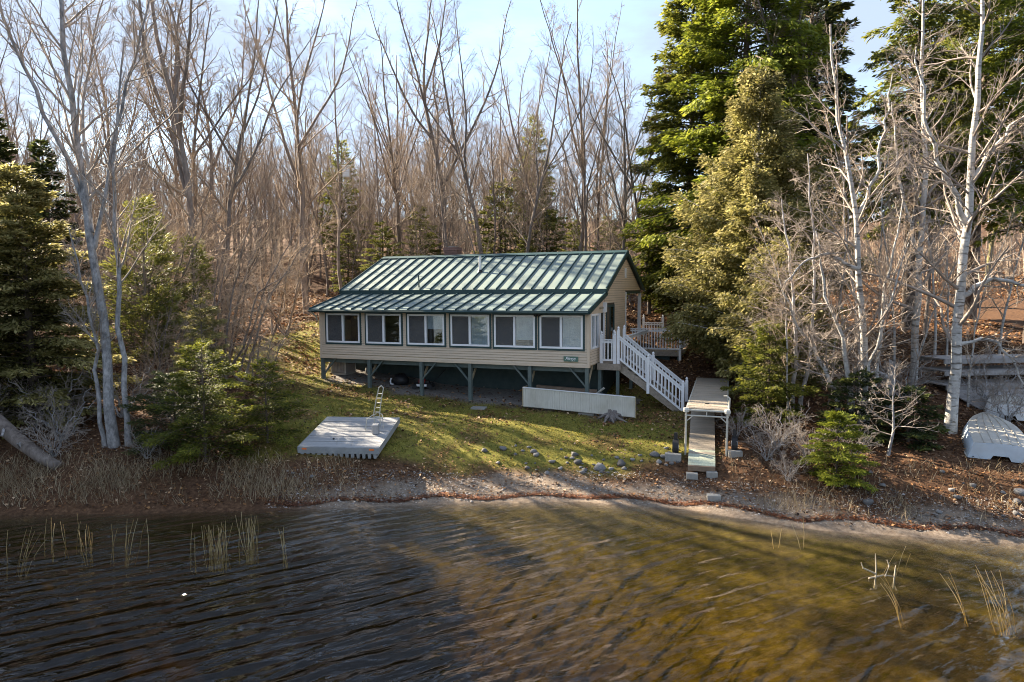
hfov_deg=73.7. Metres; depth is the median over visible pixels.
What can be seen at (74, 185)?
bare tree
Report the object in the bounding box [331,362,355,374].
heat pump
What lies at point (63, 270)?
bare shrub
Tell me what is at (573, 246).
pine tree
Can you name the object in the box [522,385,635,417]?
skirt panel
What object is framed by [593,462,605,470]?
bank stone
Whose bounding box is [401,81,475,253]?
bare tree
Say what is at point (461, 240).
bare tree
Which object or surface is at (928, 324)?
birch sapling
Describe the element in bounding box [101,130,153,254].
bare tree
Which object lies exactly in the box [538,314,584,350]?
window
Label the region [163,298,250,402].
hemlock sapling
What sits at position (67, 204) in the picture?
bare tree
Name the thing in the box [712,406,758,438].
twig bush
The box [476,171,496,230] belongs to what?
bare tree
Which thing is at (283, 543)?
reed clump
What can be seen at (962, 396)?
plank platform
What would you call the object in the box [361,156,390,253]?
bare tree
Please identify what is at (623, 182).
bare tree
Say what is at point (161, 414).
twig bush
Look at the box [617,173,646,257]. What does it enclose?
bare tree
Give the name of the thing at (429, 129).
bare tree
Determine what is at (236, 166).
bare tree
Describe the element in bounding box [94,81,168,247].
bare tree
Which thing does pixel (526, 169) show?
bare tree
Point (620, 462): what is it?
bank stone
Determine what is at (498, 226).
bare tree
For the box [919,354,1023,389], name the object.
dock stack
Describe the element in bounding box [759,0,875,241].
hemlock tree
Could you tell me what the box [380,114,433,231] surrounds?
bare tree
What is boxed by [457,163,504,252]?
bare tree
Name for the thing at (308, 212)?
bare tree
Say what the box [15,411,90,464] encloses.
twig bush
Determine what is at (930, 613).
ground
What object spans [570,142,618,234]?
bare tree
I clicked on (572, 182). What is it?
bare tree
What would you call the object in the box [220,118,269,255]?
bare tree
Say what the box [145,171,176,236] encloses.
bare tree
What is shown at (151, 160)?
bare tree
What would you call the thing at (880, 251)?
birch sapling
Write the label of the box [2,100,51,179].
bare tree
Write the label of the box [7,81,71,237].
bare tree
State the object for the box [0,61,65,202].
bare tree
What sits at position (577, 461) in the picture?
bank stone
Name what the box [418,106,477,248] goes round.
bare tree
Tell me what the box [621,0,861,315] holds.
hemlock tree
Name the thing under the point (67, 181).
bare tree
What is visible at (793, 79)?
tree
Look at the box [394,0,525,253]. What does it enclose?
bare tree
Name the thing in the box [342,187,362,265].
bare tree
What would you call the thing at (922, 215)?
birch tree
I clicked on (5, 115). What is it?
bare tree
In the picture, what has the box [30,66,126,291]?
bare tree
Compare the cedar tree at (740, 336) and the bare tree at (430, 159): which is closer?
the cedar tree at (740, 336)
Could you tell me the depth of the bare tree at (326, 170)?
56.85 m
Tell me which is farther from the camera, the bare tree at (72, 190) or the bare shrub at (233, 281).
the bare tree at (72, 190)
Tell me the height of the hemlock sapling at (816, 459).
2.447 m
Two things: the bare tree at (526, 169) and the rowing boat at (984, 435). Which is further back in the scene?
the bare tree at (526, 169)
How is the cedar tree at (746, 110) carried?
on the ground at (930, 613)
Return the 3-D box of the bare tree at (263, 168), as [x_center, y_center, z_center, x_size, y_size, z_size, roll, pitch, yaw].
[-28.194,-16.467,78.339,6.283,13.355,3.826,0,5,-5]
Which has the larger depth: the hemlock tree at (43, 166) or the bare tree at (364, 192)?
the bare tree at (364, 192)
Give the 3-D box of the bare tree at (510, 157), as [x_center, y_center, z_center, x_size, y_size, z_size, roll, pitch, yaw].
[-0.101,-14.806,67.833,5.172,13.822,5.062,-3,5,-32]
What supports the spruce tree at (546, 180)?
on the ground at (930, 613)
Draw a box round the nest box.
[341,165,350,176]
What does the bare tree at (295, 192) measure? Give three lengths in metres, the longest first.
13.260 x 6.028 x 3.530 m
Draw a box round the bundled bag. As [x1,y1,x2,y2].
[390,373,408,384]
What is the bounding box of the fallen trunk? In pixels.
[0,413,62,469]
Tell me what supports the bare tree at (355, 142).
on the ground at (930, 613)
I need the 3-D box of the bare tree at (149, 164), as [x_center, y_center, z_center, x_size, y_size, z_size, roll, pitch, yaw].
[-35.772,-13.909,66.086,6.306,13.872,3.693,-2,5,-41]
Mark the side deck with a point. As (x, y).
(612, 364)
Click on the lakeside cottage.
(516, 321)
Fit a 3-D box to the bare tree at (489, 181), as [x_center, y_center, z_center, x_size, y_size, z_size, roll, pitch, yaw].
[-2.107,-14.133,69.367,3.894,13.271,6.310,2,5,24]
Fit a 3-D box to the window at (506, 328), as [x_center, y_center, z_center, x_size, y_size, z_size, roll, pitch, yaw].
[0.109,-0.380,27.344,1.910,1.430,0.125,1,5,22]
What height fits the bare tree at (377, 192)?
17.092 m
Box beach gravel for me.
[266,467,1023,539]
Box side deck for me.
[597,314,690,394]
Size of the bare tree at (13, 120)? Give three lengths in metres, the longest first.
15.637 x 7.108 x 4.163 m
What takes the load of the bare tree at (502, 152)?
on the ground at (930, 613)
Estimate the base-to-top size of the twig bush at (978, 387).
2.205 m
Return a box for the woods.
[34,159,1023,285]
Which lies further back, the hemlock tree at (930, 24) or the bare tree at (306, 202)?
the bare tree at (306, 202)
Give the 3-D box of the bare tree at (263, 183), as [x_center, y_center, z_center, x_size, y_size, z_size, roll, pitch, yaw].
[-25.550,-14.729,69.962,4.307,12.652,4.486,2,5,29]
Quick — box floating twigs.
[861,554,895,588]
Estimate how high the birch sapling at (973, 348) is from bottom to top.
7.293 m
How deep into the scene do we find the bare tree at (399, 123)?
55.33 m
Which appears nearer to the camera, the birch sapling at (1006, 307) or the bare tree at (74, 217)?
the birch sapling at (1006, 307)
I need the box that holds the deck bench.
[650,333,678,347]
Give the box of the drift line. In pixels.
[265,490,1023,537]
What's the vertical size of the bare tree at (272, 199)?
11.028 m
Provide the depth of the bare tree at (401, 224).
61.39 m
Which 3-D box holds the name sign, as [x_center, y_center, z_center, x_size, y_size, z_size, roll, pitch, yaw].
[2.282,0.699,26.487,0.580,0.200,0.042,1,5,22]
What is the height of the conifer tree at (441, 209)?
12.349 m
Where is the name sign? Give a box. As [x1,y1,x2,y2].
[564,356,577,361]
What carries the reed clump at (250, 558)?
in the water
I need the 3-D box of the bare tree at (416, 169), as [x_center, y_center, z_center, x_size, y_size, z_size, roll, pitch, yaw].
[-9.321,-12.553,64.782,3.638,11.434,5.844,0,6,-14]
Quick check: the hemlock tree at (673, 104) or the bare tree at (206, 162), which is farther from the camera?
the bare tree at (206, 162)
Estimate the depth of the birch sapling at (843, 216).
25.55 m
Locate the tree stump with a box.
[597,409,626,422]
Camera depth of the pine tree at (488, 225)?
52.10 m
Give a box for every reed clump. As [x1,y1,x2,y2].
[6,527,45,577]
[44,515,91,561]
[77,526,92,565]
[110,519,148,565]
[190,521,232,572]
[235,512,258,564]
[278,527,287,567]
[878,573,904,627]
[884,547,909,575]
[940,571,968,626]
[975,565,1016,637]
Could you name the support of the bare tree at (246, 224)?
on the ground at (930, 613)
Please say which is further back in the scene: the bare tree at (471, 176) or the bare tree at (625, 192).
the bare tree at (471, 176)
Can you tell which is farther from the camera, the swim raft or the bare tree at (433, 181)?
the bare tree at (433, 181)
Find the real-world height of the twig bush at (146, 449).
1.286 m
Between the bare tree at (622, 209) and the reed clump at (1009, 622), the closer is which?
the reed clump at (1009, 622)
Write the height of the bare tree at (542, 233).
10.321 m
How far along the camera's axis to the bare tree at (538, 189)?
41.84 m
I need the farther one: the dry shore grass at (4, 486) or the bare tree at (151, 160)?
the bare tree at (151, 160)
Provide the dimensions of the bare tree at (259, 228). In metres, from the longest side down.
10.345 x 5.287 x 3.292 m
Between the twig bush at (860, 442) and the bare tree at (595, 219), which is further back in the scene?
the bare tree at (595, 219)
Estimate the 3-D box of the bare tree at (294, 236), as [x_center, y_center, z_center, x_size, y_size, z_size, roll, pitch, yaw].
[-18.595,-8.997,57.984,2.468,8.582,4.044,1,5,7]
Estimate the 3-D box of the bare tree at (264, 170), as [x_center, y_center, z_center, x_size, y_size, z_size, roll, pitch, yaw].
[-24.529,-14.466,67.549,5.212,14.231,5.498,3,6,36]
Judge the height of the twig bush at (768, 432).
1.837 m
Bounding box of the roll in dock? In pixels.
[683,378,730,455]
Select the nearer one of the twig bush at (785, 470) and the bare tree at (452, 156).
the twig bush at (785, 470)
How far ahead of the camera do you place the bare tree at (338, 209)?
45.14 m
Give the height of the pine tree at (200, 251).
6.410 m
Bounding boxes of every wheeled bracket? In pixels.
[672,432,678,452]
[731,429,737,449]
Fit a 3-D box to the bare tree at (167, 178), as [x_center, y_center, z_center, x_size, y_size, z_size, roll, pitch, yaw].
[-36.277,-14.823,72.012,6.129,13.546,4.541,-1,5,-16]
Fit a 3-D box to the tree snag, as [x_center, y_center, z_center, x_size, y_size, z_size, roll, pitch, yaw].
[12.310,1.723,22.801,0.936,2.240,0.349,0,5,0]
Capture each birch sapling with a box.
[743,215,822,419]
[807,112,868,330]
[808,108,882,366]
[819,147,905,396]
[841,188,927,404]
[852,112,932,366]
[861,125,921,330]
[885,123,968,354]
[901,175,1004,401]
[908,152,978,376]
[944,201,1023,406]
[973,129,1023,353]
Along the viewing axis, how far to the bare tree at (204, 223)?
56.80 m
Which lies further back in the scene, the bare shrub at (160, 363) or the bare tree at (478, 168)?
the bare tree at (478, 168)
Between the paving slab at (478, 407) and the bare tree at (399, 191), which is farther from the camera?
the bare tree at (399, 191)
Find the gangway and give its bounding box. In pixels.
[688,411,714,471]
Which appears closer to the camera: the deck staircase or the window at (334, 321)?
the deck staircase
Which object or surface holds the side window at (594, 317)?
in the lakeside cottage
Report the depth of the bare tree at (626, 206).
76.39 m
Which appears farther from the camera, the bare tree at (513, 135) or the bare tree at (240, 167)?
the bare tree at (240, 167)
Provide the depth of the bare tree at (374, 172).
63.37 m
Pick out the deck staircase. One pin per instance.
(648, 385)
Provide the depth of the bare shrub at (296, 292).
37.59 m
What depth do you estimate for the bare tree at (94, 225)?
53.63 m
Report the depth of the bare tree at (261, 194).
69.35 m
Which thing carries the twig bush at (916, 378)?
on the ground at (930, 613)
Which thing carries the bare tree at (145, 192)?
on the ground at (930, 613)
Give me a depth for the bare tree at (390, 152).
47.48 m
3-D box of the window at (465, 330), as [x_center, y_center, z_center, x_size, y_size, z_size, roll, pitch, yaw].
[-1.719,-0.424,28.082,1.910,1.430,0.125,1,5,22]
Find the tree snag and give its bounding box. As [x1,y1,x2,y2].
[871,359,895,422]
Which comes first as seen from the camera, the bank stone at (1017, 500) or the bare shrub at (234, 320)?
the bank stone at (1017, 500)
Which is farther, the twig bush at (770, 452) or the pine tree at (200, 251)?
the pine tree at (200, 251)
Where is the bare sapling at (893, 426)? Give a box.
[846,362,940,455]
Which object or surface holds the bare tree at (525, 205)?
on the ground at (930, 613)
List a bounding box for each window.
[325,312,361,344]
[364,313,402,345]
[406,313,445,346]
[449,313,491,348]
[492,314,536,349]
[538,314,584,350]
[591,313,598,349]
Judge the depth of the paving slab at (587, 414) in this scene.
26.22 m
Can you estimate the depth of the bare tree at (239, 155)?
62.13 m
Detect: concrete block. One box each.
[665,452,680,461]
[686,472,697,479]
[706,471,717,477]
[706,493,720,500]
[728,450,742,457]
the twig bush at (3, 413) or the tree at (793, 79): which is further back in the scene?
the tree at (793, 79)
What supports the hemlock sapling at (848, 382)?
on the ground at (930, 613)
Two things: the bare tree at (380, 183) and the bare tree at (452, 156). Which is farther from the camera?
the bare tree at (380, 183)
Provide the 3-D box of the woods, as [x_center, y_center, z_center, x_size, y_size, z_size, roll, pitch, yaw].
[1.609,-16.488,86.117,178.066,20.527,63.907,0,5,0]
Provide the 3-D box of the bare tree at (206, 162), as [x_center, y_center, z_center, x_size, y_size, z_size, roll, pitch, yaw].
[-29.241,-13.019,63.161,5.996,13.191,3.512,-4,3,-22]
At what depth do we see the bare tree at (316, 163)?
52.75 m
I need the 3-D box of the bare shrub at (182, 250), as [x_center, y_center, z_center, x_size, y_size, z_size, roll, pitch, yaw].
[-15.047,-1.766,28.795,5.730,7.141,5.341,-1,5,-12]
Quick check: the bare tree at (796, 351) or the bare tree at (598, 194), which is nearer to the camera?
the bare tree at (796, 351)
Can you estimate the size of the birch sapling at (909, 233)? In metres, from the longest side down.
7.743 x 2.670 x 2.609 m
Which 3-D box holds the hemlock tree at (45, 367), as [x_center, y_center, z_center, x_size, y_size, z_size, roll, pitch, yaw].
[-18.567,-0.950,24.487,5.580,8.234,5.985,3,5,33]
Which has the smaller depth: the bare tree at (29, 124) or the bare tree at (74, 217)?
the bare tree at (29, 124)
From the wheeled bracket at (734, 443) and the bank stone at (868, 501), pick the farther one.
the wheeled bracket at (734, 443)
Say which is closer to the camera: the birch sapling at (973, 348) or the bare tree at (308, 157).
the birch sapling at (973, 348)
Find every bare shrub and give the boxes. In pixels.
[3,225,96,391]
[34,200,177,372]
[68,205,204,352]
[103,214,225,378]
[106,187,256,357]
[113,208,234,344]
[128,286,227,393]
[165,209,288,364]
[168,217,320,381]
[235,196,341,334]
[238,313,300,392]
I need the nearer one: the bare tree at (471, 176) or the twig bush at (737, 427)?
the twig bush at (737, 427)
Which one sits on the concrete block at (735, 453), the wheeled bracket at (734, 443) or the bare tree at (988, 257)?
the wheeled bracket at (734, 443)
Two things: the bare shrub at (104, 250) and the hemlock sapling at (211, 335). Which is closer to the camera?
the hemlock sapling at (211, 335)
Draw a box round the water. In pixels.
[0,502,1023,681]
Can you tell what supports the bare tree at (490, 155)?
on the ground at (930, 613)
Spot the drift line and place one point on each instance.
(661, 501)
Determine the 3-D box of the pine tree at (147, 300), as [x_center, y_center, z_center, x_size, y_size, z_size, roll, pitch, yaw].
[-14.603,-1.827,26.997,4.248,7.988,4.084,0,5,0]
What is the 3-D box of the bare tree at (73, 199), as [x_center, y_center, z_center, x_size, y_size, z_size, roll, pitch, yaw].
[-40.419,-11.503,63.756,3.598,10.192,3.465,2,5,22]
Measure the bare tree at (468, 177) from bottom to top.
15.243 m
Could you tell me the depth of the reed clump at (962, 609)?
13.44 m
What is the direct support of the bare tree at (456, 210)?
on the ground at (930, 613)
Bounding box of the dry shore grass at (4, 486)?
[0,441,1023,524]
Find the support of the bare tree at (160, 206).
on the ground at (930, 613)
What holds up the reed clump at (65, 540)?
in the water
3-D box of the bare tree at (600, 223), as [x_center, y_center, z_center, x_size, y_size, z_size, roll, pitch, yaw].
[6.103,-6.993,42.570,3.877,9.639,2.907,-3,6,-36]
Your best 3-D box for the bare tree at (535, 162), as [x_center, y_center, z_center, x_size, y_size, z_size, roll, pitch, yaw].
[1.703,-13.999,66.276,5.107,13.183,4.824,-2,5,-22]
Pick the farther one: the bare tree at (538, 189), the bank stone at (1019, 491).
the bare tree at (538, 189)
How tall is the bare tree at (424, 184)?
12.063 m
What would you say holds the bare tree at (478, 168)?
on the ground at (930, 613)
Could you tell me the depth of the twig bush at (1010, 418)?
22.38 m
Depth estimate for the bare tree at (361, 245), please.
55.01 m
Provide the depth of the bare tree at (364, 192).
67.16 m
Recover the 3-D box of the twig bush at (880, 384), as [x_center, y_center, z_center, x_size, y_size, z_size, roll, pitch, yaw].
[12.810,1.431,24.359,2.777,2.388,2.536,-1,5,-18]
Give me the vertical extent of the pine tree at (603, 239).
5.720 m
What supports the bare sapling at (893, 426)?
on the ground at (930, 613)
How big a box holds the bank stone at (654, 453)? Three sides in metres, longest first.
0.369 x 0.305 x 0.158 m
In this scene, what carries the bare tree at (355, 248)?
on the ground at (930, 613)
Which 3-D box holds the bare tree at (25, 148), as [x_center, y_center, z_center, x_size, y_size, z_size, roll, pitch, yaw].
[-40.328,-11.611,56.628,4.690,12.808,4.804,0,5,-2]
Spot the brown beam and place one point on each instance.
(566, 388)
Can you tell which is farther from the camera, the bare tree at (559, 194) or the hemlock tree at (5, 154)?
the bare tree at (559, 194)
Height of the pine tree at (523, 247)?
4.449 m
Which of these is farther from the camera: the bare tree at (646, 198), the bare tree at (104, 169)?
the bare tree at (646, 198)
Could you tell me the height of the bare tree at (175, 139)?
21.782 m
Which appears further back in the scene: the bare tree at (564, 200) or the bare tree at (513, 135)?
the bare tree at (564, 200)
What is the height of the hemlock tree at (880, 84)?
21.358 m
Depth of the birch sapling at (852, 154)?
33.54 m
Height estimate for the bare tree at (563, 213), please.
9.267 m
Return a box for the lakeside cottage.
[308,246,644,407]
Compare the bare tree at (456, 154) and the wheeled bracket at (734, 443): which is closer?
the wheeled bracket at (734, 443)
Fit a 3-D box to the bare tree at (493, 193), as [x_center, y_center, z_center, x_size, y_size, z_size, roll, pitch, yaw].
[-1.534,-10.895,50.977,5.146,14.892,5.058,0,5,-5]
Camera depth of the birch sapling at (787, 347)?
22.43 m
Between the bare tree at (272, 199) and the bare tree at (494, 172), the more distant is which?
the bare tree at (272, 199)
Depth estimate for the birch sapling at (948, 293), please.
27.59 m
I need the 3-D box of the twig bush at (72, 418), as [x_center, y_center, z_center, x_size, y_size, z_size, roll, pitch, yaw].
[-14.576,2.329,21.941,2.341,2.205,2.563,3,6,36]
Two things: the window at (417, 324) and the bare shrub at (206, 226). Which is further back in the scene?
the bare shrub at (206, 226)
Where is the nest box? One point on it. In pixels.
(347, 171)
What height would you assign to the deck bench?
1.030 m
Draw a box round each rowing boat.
[961,412,1023,462]
[984,394,1023,420]
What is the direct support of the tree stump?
on the ground at (930, 613)
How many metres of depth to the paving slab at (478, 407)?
27.23 m
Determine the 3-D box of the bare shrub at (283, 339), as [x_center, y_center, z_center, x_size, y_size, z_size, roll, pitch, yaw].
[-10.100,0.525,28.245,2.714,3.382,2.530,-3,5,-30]
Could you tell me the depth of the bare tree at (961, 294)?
21.13 m
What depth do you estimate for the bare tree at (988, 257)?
56.40 m
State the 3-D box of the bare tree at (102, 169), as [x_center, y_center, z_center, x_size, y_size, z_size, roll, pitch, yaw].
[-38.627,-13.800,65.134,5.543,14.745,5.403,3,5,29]
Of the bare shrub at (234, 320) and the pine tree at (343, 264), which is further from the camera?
the pine tree at (343, 264)
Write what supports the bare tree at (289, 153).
on the ground at (930, 613)
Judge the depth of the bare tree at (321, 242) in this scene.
49.60 m
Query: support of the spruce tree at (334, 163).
on the ground at (930, 613)
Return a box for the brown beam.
[536,385,596,392]
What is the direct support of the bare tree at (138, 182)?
on the ground at (930, 613)
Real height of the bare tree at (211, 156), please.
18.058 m
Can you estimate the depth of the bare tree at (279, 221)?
53.98 m
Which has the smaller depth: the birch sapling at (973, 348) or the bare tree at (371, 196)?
the birch sapling at (973, 348)
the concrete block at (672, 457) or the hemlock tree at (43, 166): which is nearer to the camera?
the concrete block at (672, 457)
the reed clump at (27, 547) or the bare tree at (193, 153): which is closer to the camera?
the reed clump at (27, 547)
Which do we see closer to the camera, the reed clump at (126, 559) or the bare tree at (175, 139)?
the reed clump at (126, 559)
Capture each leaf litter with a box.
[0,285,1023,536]
[641,267,1023,298]
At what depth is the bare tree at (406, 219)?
54.63 m
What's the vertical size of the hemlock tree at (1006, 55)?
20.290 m
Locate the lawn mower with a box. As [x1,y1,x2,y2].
[412,369,445,389]
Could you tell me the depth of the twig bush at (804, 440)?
20.52 m
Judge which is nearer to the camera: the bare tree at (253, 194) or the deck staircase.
the deck staircase
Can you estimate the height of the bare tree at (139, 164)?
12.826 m
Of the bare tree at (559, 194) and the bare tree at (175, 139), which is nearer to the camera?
the bare tree at (175, 139)
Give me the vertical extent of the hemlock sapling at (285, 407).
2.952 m
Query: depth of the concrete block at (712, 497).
19.36 m
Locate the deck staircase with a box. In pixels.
[617,325,687,410]
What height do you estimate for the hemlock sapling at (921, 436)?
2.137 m
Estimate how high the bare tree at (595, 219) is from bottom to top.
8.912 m
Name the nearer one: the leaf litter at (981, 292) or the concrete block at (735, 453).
the concrete block at (735, 453)
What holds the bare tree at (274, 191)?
on the ground at (930, 613)
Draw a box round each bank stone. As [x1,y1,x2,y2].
[499,446,506,450]
[574,459,581,464]
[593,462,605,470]
[617,459,625,465]
[649,451,659,456]
[863,499,873,504]
[1012,498,1021,503]
[1013,488,1023,495]
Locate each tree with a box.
[0,0,208,448]
[0,24,30,141]
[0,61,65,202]
[0,97,27,164]
[0,111,44,298]
[0,119,48,187]
[0,161,143,438]
[0,216,87,413]
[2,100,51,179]
[3,126,45,176]
[6,126,87,221]
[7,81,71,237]
[12,138,108,306]
[24,150,68,220]
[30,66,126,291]
[48,135,106,231]
[49,176,76,248]
[56,148,102,246]
[57,0,160,337]
[58,146,117,260]
[60,167,95,228]
[67,121,139,265]
[67,200,84,248]
[68,143,120,252]
[69,148,104,224]
[70,176,116,234]
[80,201,110,271]
[82,126,129,213]
[83,192,206,390]
[94,0,227,353]
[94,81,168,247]
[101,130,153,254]
[105,173,132,244]
[107,137,170,290]
[110,0,267,317]
[112,128,174,216]
[115,138,156,210]
[117,2,232,279]
[117,144,143,245]
[118,158,167,213]
[128,132,197,261]
[133,2,274,325]
[135,0,317,350]
[138,134,171,238]
[144,175,176,242]
[145,144,181,226]
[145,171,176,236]
[152,154,195,202]
[162,235,225,378]
[163,127,225,263]
[168,140,202,259]
[189,194,215,247]
[197,188,226,286]
[199,112,272,277]
[199,138,241,252]
[200,110,264,270]
[200,142,227,259]
[202,135,245,272]
[213,112,271,263]
[213,142,254,253]
[214,0,369,314]
[214,139,280,275]
[219,181,245,241]
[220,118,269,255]
[231,125,280,249]
[233,166,288,262]
[235,124,274,266]
[241,197,257,254]
[244,138,282,261]
[247,148,286,221]
[248,157,294,266]
[249,138,288,240]
[252,151,292,251]
[254,103,325,222]
[257,83,328,292]
[257,127,299,253]
[258,166,297,291]
[265,113,357,296]
[265,125,329,252]
[265,232,284,288]
[277,21,379,288]
[277,94,331,287]
[277,185,310,275]
[281,127,308,270]
[283,133,330,215]
[284,133,333,265]
[286,153,356,278]
[286,158,328,255]
[301,142,344,278]
[310,124,365,231]
[310,139,370,268]
[310,146,333,260]
[319,150,361,291]
[321,111,382,274]
[321,133,349,218]
[328,228,364,291]
[339,122,395,264]
[340,192,375,279]
[342,27,432,253]
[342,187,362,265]
[344,136,386,217]
[346,47,450,252]
[347,162,378,264]
[348,198,377,264]
[349,227,362,269]
[350,140,382,246]
[350,168,386,233]
[351,55,428,256]
[353,126,405,255]
[353,144,392,264]
[354,163,380,258]
[357,133,406,254]
[357,220,401,270]
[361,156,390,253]
[364,107,442,255]
[365,0,514,246]
[368,117,448,254]
[371,147,411,242]
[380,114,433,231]
[388,129,438,250]
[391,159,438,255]
[391,171,425,255]
[391,190,430,255]
[391,193,418,254]
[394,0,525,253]
[396,206,443,255]
[400,150,429,235]
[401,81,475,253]
[401,143,443,248]
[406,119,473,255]
[411,140,436,221]
[413,134,467,241]
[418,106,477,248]
[422,187,448,248]
[424,139,478,252]
[425,97,485,248]
[425,112,493,253]
[427,111,482,249]
[435,184,466,252]
[436,153,494,253]
[439,141,496,246]
[454,207,471,253]
[456,135,497,249]
[456,218,477,253]
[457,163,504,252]
[462,90,526,253]
[463,138,502,242]
[467,138,505,247]
[469,179,534,253]
[470,112,521,230]
[471,130,530,242]
[474,159,509,240]
[475,13,570,250]
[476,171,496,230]
[483,72,550,252]
[483,122,526,214]
[486,14,604,252]
[486,190,510,253]
[490,119,520,251]
[492,141,550,235]
[496,150,554,252]
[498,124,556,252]
[501,127,558,234]
[507,114,568,250]
[511,150,564,251]
[513,235,536,252]
[514,128,557,238]
[522,204,566,251]
[531,77,632,250]
[532,0,630,250]
[538,156,571,251]
[542,135,578,251]
[545,169,569,216]
[548,168,571,229]
[549,130,597,233]
[551,147,580,242]
[551,187,578,251]
[556,170,578,250]
[557,160,591,240]
[559,26,646,250]
[559,218,587,251]
[567,42,673,314]
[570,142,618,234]
[578,183,616,236]
[580,62,670,249]
[580,174,617,234]
[581,126,644,303]
[587,153,628,250]
[587,189,608,250]
[587,216,622,250]
[604,183,642,248]
[610,141,638,249]
[611,181,639,249]
[617,0,740,318]
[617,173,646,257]
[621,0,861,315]
[622,140,660,251]
[627,176,669,264]
[650,63,880,363]
[667,157,839,378]
[707,235,851,404]
[729,154,885,409]
[734,0,846,197]
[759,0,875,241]
[768,15,939,429]
[782,0,879,290]
[823,0,1023,433]
[828,0,1000,331]
[847,0,981,386]
[860,12,963,241]
[893,30,1005,332]
[905,0,1023,319]
[920,0,1023,307]
[943,0,1023,342]
[973,42,1023,284]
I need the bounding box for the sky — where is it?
[0,0,1023,221]
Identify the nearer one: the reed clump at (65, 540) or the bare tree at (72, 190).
the reed clump at (65, 540)
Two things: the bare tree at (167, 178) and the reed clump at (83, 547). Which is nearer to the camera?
the reed clump at (83, 547)
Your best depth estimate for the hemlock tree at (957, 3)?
45.10 m
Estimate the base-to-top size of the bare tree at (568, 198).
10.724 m
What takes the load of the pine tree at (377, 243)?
on the ground at (930, 613)
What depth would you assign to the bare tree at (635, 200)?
39.82 m
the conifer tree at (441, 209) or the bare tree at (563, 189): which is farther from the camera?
the bare tree at (563, 189)
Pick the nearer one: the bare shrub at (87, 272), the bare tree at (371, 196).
the bare shrub at (87, 272)
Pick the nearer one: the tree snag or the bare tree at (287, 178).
the tree snag
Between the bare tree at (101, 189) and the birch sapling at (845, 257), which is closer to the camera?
the birch sapling at (845, 257)
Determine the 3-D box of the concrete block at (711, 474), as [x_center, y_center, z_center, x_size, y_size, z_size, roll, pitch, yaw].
[6.000,4.001,20.497,0.320,0.170,0.240,1,5,9]
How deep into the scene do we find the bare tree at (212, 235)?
57.33 m
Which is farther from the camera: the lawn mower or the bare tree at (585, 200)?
the bare tree at (585, 200)
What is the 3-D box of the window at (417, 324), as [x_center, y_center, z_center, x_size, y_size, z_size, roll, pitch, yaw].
[-3.628,-0.470,28.851,1.910,1.430,0.125,1,5,22]
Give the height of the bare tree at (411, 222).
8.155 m
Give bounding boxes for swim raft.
[297,385,399,458]
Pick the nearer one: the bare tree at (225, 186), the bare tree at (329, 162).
the bare tree at (225, 186)
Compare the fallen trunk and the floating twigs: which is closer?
the floating twigs
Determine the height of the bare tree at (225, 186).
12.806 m
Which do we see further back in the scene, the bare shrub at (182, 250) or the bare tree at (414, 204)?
the bare tree at (414, 204)
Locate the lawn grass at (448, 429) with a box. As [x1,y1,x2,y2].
[231,321,723,479]
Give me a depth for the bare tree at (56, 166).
60.66 m
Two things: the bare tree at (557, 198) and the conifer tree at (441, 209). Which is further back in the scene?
the bare tree at (557, 198)
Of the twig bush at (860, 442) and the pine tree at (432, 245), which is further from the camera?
the pine tree at (432, 245)
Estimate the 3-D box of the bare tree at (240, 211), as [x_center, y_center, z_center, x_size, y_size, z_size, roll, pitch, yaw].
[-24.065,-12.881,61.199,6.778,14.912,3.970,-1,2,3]
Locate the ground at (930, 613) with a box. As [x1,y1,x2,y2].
[0,219,1023,681]
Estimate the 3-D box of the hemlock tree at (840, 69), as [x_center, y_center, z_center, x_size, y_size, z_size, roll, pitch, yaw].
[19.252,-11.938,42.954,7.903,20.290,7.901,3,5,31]
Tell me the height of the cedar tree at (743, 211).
9.341 m
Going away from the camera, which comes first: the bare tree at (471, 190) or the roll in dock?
the roll in dock
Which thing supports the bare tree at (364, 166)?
on the ground at (930, 613)
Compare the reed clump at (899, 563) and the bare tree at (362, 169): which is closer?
the reed clump at (899, 563)
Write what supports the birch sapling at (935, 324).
on the ground at (930, 613)
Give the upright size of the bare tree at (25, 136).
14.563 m
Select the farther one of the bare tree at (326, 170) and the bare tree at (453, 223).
the bare tree at (326, 170)
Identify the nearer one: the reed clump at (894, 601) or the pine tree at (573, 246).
the reed clump at (894, 601)
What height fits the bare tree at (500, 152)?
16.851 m
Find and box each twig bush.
[0,359,91,435]
[0,383,16,419]
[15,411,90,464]
[16,382,101,444]
[74,357,163,420]
[123,424,167,462]
[138,383,202,427]
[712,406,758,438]
[736,420,792,465]
[746,403,816,450]
[769,450,810,487]
[781,415,835,458]
[830,346,914,405]
[831,422,881,465]
[871,343,945,400]
[960,352,1023,408]
[963,374,1023,426]
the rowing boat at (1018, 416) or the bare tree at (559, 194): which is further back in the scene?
the bare tree at (559, 194)
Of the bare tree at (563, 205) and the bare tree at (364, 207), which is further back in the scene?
the bare tree at (563, 205)
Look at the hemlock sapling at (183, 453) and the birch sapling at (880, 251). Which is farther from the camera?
the birch sapling at (880, 251)
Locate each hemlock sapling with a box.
[119,370,232,455]
[135,338,259,470]
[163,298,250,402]
[224,357,312,446]
[720,318,821,425]
[792,410,880,492]
[815,367,900,444]
[867,384,953,451]
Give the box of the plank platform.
[959,389,1023,409]
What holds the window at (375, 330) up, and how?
in the lakeside cottage
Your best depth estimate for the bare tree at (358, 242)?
48.75 m
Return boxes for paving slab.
[471,406,486,409]
[578,412,593,415]

